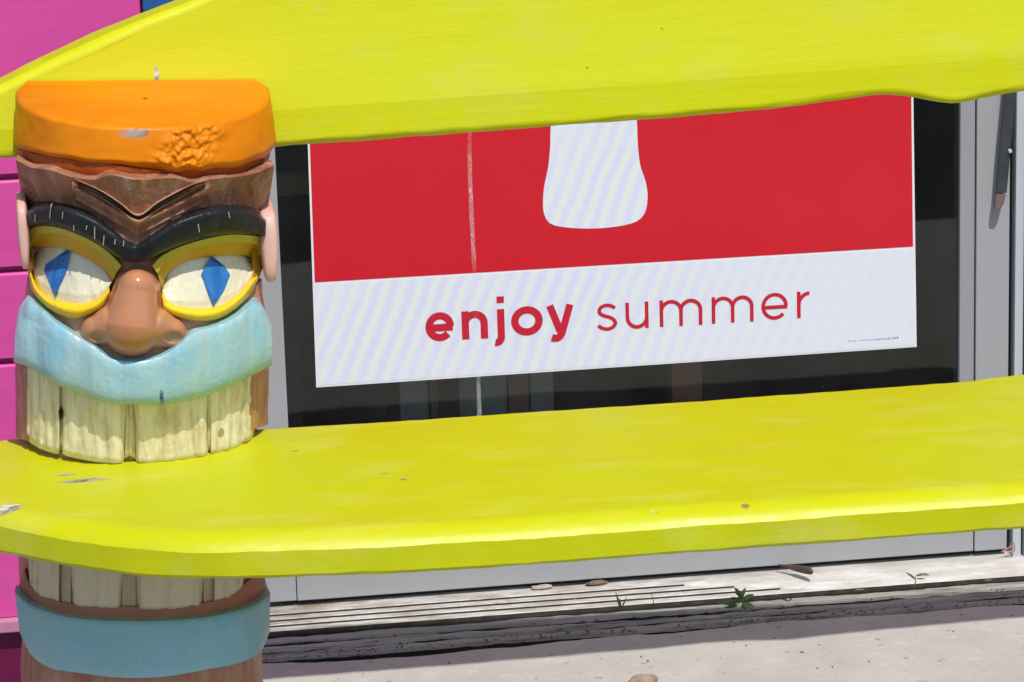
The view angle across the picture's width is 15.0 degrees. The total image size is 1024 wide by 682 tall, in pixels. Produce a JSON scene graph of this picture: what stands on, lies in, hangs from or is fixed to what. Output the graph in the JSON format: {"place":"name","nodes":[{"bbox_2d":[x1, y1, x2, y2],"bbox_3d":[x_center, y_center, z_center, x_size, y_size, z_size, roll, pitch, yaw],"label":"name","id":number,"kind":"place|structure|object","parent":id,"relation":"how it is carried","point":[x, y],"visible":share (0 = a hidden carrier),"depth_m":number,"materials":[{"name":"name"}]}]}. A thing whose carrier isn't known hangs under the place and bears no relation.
{"place":"outdoors","nodes":[
{"label":"outdoors","id":0,"kind":"place"},
{"bbox_2d":[294,184,953,426],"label":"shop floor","id":1,"kind":"structure","parent":0,"point":[928,359],"depth_m":6.92,"materials":[{"name":"black"}]},
{"bbox_2d":[276,166,303,427],"bbox_3d":[-0.343,0.030,6.027,0.030,0.611,0.030,-4,17,-7],"label":"shelf upright","id":2,"kind":"object","parent":1,"relation":"on","point":[290,308],"visible":0.43,"depth_m":5.99,"materials":[{"name":"black metal"}]},
{"bbox_2d":[276,170,308,195],"bbox_3d":[-0.238,-0.247,5.932,0.287,0.033,0.020,-4,17,-7],"label":"shelf board","id":3,"kind":"object","parent":2,"relation":"attached to","point":[289,183],"depth_m":5.91,"materials":[{"name":"black"}]},
{"bbox_2d":[438,378,459,418],"bbox_3d":[-0.101,0.013,6.056,0.030,0.611,0.030,-4,17,-7],"label":"shelf upright","id":4,"kind":"object","parent":1,"relation":"on","point":[448,398],"depth_m":6.06,"materials":[{"name":"black"}]},
{"bbox_2d":[384,372,553,421],"bbox_3d":[-0.076,-0.057,6.212,0.247,0.620,0.300,-4,17,-7],"label":"shop cabinet","id":5,"kind":"object","parent":1,"relation":"on","point":[484,395],"depth_m":6.10,"materials":[{"name":"grey"}]},
{"bbox_2d":[666,361,702,402],"bbox_3d":[0.255,-0.488,5.974,0.050,1.596,0.050,-4,17,-7],"label":"wooden post","id":6,"kind":"object","parent":1,"relation":"on","point":[684,382],"depth_m":6.12,"materials":[{"name":"brown wood"}]},
{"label":"pavement","id":7,"kind":"structure","parent":0,"visible":0},
{"bbox_2d":[0,0,954,681],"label":"shop wall","id":8,"kind":"structure","parent":7,"relation":"on","point":[30,30],"depth_m":5.63,"materials":[{"name":"pink paint"}]},
{"bbox_2d":[1007,91,1023,555],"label":"door frame","id":9,"kind":"object","parent":8,"relation":"attached to","point":[1016,304],"visible":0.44,"depth_m":5.83,"materials":[{"name":"metal"}]},
{"bbox_2d":[257,92,1014,603],"bbox_3d":[0.160,-0.631,5.600,1.151,2.098,0.073,-4,17,-7],"label":"glass door","id":10,"kind":"structure","parent":9,"relation":"attached to","point":[983,136],"depth_m":5.84,"materials":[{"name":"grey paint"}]},
{"bbox_2d":[308,95,916,386],"bbox_3d":[0.150,-0.278,5.711,0.907,0.664,0.002,-4,17,-7],"label":"poster","id":11,"kind":"object","parent":10,"relation":"attached to","point":[785,231],"visible":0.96,"depth_m":5.75,"materials":[{"name":"red paper"}]},
{"bbox_2d":[262,605,1023,681],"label":"concrete step","id":12,"kind":"object","parent":7,"relation":"on","point":[930,646],"visible":0.89,"depth_m":5.63,"materials":[{"name":"grey concrete"}]},
{"bbox_2d":[0,0,1023,681],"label":"tiki bench","id":13,"kind":"object","parent":12,"relation":"on","point":[166,506],"visible":1,"depth_m":4.74,"materials":[{"name":"yellow paint"}]},
{"bbox_2d":[628,674,657,681],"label":"pebble","id":14,"kind":"object","parent":12,"relation":"on","point":[644,678],"visible":1,"depth_m":5.53,"materials":[{"name":"beige stone"}]},
{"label":"step base","id":15,"kind":"structure","parent":7,"relation":"on","visible":0},
{"bbox_2d":[262,582,1023,662],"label":"sill board","id":16,"kind":"object","parent":15,"relation":"on","point":[645,622],"visible":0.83,"depth_m":5.79,"materials":[{"name":"grey wood"}]},
{"bbox_2d":[615,592,625,609],"bbox_3d":[0.162,0.386,5.772,0.017,0.030,0.007,-4,17,-7],"label":"weed","id":17,"kind":"object","parent":16,"relation":"on","point":[619,602],"visible":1,"depth_m":5.77,"materials":[{"name":"green plant"}]},
{"bbox_2d":[264,589,1023,678],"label":"grit","id":18,"kind":"object","parent":16,"relation":"on","point":[621,631],"visible":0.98,"depth_m":5.75,"materials":[{"name":"grey gravel"}]},
{"bbox_2d":[718,587,754,610],"bbox_3d":[0.333,0.384,5.793,0.056,0.041,0.012,-4,17,-7],"label":"weed","id":19,"kind":"object","parent":16,"relation":"on","point":[744,605],"visible":1,"depth_m":5.79,"materials":[{"name":"green plant"}]},
{"bbox_2d":[905,572,927,584],"bbox_3d":[0.609,0.356,5.849,0.038,0.024,0.009,-4,17,-7],"label":"weed","id":20,"kind":"object","parent":16,"relation":"on","point":[920,574],"visible":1,"depth_m":5.85,"materials":[{"name":"green plant"}]},
{"bbox_2d":[267,549,1023,638],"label":"threshold","id":21,"kind":"object","parent":15,"relation":"on","point":[473,606],"visible":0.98,"depth_m":5.86,"materials":[{"name":"grey wood"}]},
{"bbox_2d":[531,584,552,589],"bbox_3d":[0.045,0.371,5.878,0.034,0.007,0.011,-4,17,-7],"label":"wood chip","id":22,"kind":"object","parent":21,"relation":"on","point":[542,586],"visible":1,"depth_m":5.88,"materials":[{"name":"beige wood"}]},
{"bbox_2d":[585,580,607,585],"bbox_3d":[0.128,0.366,5.888,0.036,0.008,0.014,-4,17,-7],"label":"dead leaf","id":23,"kind":"object","parent":21,"relation":"on","point":[596,582],"visible":1,"depth_m":5.88,"materials":[{"name":"brown plant"}]},
{"bbox_2d":[778,564,812,574],"bbox_3d":[0.430,0.344,5.892,0.066,0.012,0.010,12,22,37],"label":"seed pod","id":24,"kind":"object","parent":21,"relation":"on","point":[803,569],"visible":1,"depth_m":5.88,"materials":[{"name":"brown plant"}]},
{"bbox_2d":[1001,542,1014,552],"bbox_3d":[0.758,0.316,5.943,0.022,0.017,0.002,-4,17,-7],"label":"wire loop","id":25,"kind":"object","parent":21,"relation":"on","point":[1009,547],"visible":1,"depth_m":5.94,"materials":[{"name":"metal"}]}
]}

